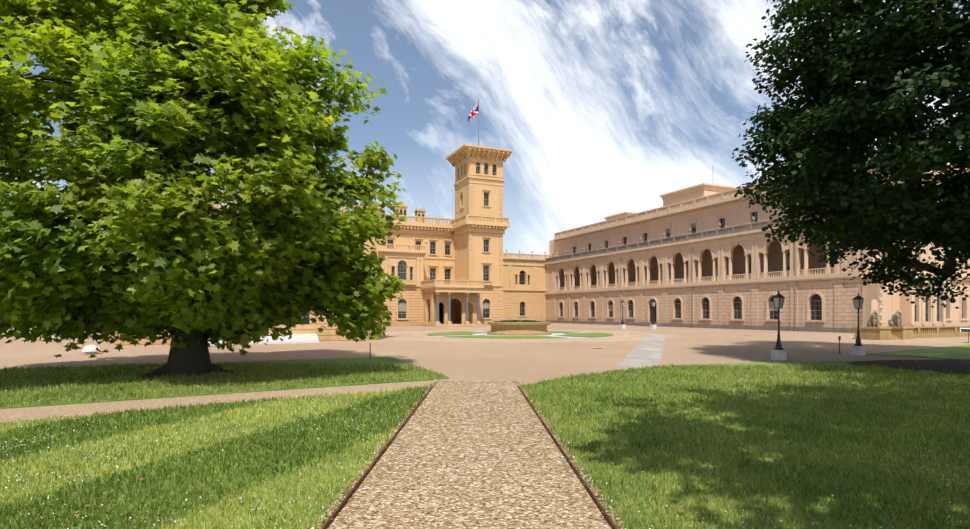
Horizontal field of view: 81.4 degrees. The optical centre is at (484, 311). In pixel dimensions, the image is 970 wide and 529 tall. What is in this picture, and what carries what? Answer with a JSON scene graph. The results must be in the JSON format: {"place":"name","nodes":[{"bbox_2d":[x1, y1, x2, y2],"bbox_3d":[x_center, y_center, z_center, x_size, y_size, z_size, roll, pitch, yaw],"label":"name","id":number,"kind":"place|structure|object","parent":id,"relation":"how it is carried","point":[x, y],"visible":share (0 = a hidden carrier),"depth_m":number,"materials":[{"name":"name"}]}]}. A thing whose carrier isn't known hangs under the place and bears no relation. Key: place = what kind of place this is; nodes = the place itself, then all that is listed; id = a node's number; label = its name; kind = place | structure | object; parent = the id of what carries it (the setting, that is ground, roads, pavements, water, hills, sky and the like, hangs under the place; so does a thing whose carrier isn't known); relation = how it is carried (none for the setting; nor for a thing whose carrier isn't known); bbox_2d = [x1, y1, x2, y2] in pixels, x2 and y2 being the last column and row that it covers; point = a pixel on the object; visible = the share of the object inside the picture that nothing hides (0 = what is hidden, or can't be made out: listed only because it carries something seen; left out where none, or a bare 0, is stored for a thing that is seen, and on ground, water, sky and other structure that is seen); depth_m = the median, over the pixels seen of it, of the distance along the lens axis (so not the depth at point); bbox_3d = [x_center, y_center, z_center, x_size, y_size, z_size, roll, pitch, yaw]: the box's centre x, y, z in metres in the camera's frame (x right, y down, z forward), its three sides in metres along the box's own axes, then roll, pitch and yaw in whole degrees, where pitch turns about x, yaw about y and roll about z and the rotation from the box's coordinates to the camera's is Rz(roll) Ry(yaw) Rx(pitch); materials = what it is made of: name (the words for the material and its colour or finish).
{"place":"outdoors","nodes":[
{"label":"outdoors","id":0,"kind":"place"},
{"bbox_2d":[311,379,625,528],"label":"path","id":1,"kind":"structure","parent":0,"point":[450,512],"depth_m":7.85,"materials":[{"name":"beige gravel"}]},
{"bbox_2d":[0,323,969,527],"bbox_3d":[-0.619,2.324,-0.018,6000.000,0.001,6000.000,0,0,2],"label":"ground","id":2,"kind":"structure","parent":0,"point":[527,361],"depth_m":32.34,"materials":[{"name":"beige gravel"}]},
{"bbox_2d":[82,345,100,354],"bbox_3d":[-21.742,2.063,31.129,0.920,0.520,0.897,0,0,2],"label":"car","id":3,"kind":"object","parent":2,"relation":"on","point":[89,349],"visible":0.94,"depth_m":30.86,"materials":[{"name":"grey metal"}]},
{"bbox_2d":[0,0,407,375],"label":"tree","id":4,"kind":"object","parent":2,"relation":"on","point":[151,288],"depth_m":17.54,"materials":[{"name":"green plant"}]},
{"bbox_2d":[0,388,426,528],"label":"lawn","id":5,"kind":"structure","parent":2,"relation":"on","point":[210,477],"depth_m":8.57,"materials":[{"name":"green plant"}]},
{"bbox_2d":[0,384,431,528],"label":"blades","id":6,"kind":"object","parent":5,"relation":"on","point":[65,485],"visible":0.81,"depth_m":8.46,"materials":[{"name":"green plant"}]},
{"bbox_2d":[0,357,448,408],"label":"grass","id":7,"kind":"object","parent":2,"relation":"on","point":[369,360],"visible":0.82,"depth_m":18.86,"materials":[{"name":"green plant"}]},
{"label":"lime soil","id":8,"kind":"structure","parent":7,"relation":"on","visible":0},
{"bbox_2d":[138,362,236,378],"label":"tree roots","id":9,"kind":"object","parent":8,"relation":"on","point":[166,368],"visible":0.4,"depth_m":20.30,"materials":[{"name":"brown plant"}]},
{"bbox_2d":[114,195,383,344],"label":"building","id":10,"kind":"structure","parent":2,"relation":"on","point":[307,332],"depth_m":44.33,"materials":[{"name":"beige stone"}]},
{"bbox_2d":[317,389,428,528],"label":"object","id":11,"kind":"object","parent":2,"relation":"on","point":[364,470],"depth_m":8.05,"materials":[{"name":"soil"}]},
{"bbox_2d":[322,385,432,528],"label":"path edging","id":12,"kind":"object","parent":2,"relation":"on","point":[333,516],"visible":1,"depth_m":7.84,"materials":[{"name":"brown"}]},
{"bbox_2d":[366,99,558,326],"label":"building","id":13,"kind":"structure","parent":2,"relation":"on","point":[461,269],"depth_m":97.36,"materials":[{"name":"beige stone"}]},
{"bbox_2d":[468,101,478,123],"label":"flag","id":14,"kind":"object","parent":13,"relation":"attached to","point":[474,112],"visible":0.92,"depth_m":99.80,"materials":[{"name":"multicoloured fabric"}]},
{"bbox_2d":[2,357,966,526],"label":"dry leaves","id":15,"kind":"object","parent":2,"relation":"on","point":[680,510],"visible":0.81,"depth_m":8.73,"materials":[{"name":"brown plant"}]},
{"bbox_2d":[428,331,613,338],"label":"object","id":16,"kind":"structure","parent":2,"relation":"on","point":[554,334],"depth_m":55.66,"materials":[{"name":"grey stone"}]},
{"bbox_2d":[426,331,486,335],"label":"ring lawn","id":17,"kind":"structure","parent":16,"relation":"on","point":[454,333],"depth_m":59.76,"materials":[{"name":"green plant"}]},
{"bbox_2d":[443,335,563,338],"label":"ring lawn","id":18,"kind":"structure","parent":16,"relation":"on","point":[512,337],"depth_m":50.38,"materials":[{"name":"green plant"}]},
{"bbox_2d":[487,317,550,335],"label":"planter","id":19,"kind":"object","parent":16,"relation":"on","point":[519,328],"depth_m":55.99,"materials":[{"name":"beige stone"}]},
{"bbox_2d":[493,319,542,321],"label":"planter plants","id":20,"kind":"object","parent":19,"relation":"in","point":[524,320],"visible":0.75,"depth_m":57.53,"materials":[{"name":"green plant"}]},
{"bbox_2d":[489,331,568,332],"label":"ring lawn","id":21,"kind":"structure","parent":16,"relation":"on","point":[555,331],"depth_m":65.90,"materials":[{"name":"green plant"}]},
{"bbox_2d":[555,333,612,336],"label":"ring lawn","id":22,"kind":"structure","parent":16,"relation":"on","point":[589,334],"depth_m":57.11,"materials":[{"name":"green plant"}]},
{"bbox_2d":[523,390,620,526],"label":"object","id":23,"kind":"object","parent":2,"relation":"on","point":[581,474],"visible":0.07,"depth_m":7.69,"materials":[{"name":"soil"}]},
{"bbox_2d":[619,299,625,328],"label":"lamp","id":24,"kind":"object","parent":2,"relation":"on","point":[622,325],"visible":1,"depth_m":77.23,"materials":[{"name":"black metal"}]},
{"bbox_2d":[616,334,664,367],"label":"flags","id":25,"kind":"object","parent":2,"relation":"on","point":[647,349],"visible":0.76,"depth_m":31.50},
{"bbox_2d":[650,299,656,328],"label":"lamp","id":26,"kind":"object","parent":2,"relation":"on","point":[653,325],"visible":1,"depth_m":77.12,"materials":[{"name":"black metal"}]},
{"bbox_2d":[525,361,969,528],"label":"lawn","id":27,"kind":"structure","parent":2,"relation":"on","point":[811,363],"depth_m":9.66,"materials":[{"name":"green plant"}]},
{"bbox_2d":[0,361,969,528],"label":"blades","id":28,"kind":"object","parent":27,"relation":"on","point":[883,502],"visible":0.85,"depth_m":11.03,"materials":[{"name":"green plant"}]},
{"bbox_2d":[0,359,969,528],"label":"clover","id":29,"kind":"object","parent":27,"relation":"on","point":[378,451],"visible":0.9,"depth_m":8.79,"materials":[{"name":"green plant"}]},
{"bbox_2d":[518,386,617,528],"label":"path edging","id":30,"kind":"object","parent":27,"relation":"on","point":[597,503],"visible":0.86,"depth_m":7.90,"materials":[{"name":"brown"}]},
{"bbox_2d":[849,359,969,374],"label":"mulch","id":31,"kind":"object","parent":27,"relation":"on","point":[959,366],"visible":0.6,"depth_m":24.52,"materials":[{"name":"soil"}]},
{"bbox_2d":[544,154,969,339],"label":"wing","id":32,"kind":"structure","parent":2,"relation":"on","point":[704,255],"depth_m":80.78,"materials":[{"name":"beige stone"}]},
{"bbox_2d":[867,310,879,326],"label":"lion","id":33,"kind":"object","parent":32,"relation":"on","point":[873,321],"visible":0.98,"depth_m":47.28},
{"bbox_2d":[888,310,902,326],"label":"lion","id":34,"kind":"object","parent":32,"relation":"on","point":[895,320],"visible":1,"depth_m":48.62},
{"bbox_2d":[771,291,786,360],"bbox_3d":[14.228,0.633,27.288,0.480,3.380,0.480,0,0,-24],"label":"lamp","id":35,"kind":"object","parent":2,"relation":"on","point":[778,352],"visible":1,"depth_m":27.19,"materials":[{"name":"black metal"}]},
{"bbox_2d":[732,0,969,308],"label":"tree","id":36,"kind":"object","parent":2,"relation":"on","point":[830,113],"depth_m":22.54,"materials":[{"name":"green plant"}]},
{"bbox_2d":[851,293,865,355],"bbox_3d":[20.138,0.633,30.387,0.480,3.380,0.480,0,0,-24],"label":"lamp","id":37,"kind":"object","parent":2,"relation":"on","point":[858,348],"visible":1,"depth_m":30.30,"materials":[{"name":"black metal"}]},
{"bbox_2d":[866,344,969,358],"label":"lawn","id":38,"kind":"structure","parent":2,"relation":"on","point":[956,352],"depth_m":31.08,"materials":[{"name":"green plant"}]},
{"bbox_2d":[960,328,969,342],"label":"sign","id":39,"kind":"object","parent":2,"relation":"on","point":[965,330],"visible":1,"depth_m":42.76,"materials":[{"name":"white"}]},
{"bbox_2d":[0,0,969,258],"label":"sky","id":40,"kind":"structure","parent":0,"point":[603,108],"materials":[{"name":"blue"}]}
]}

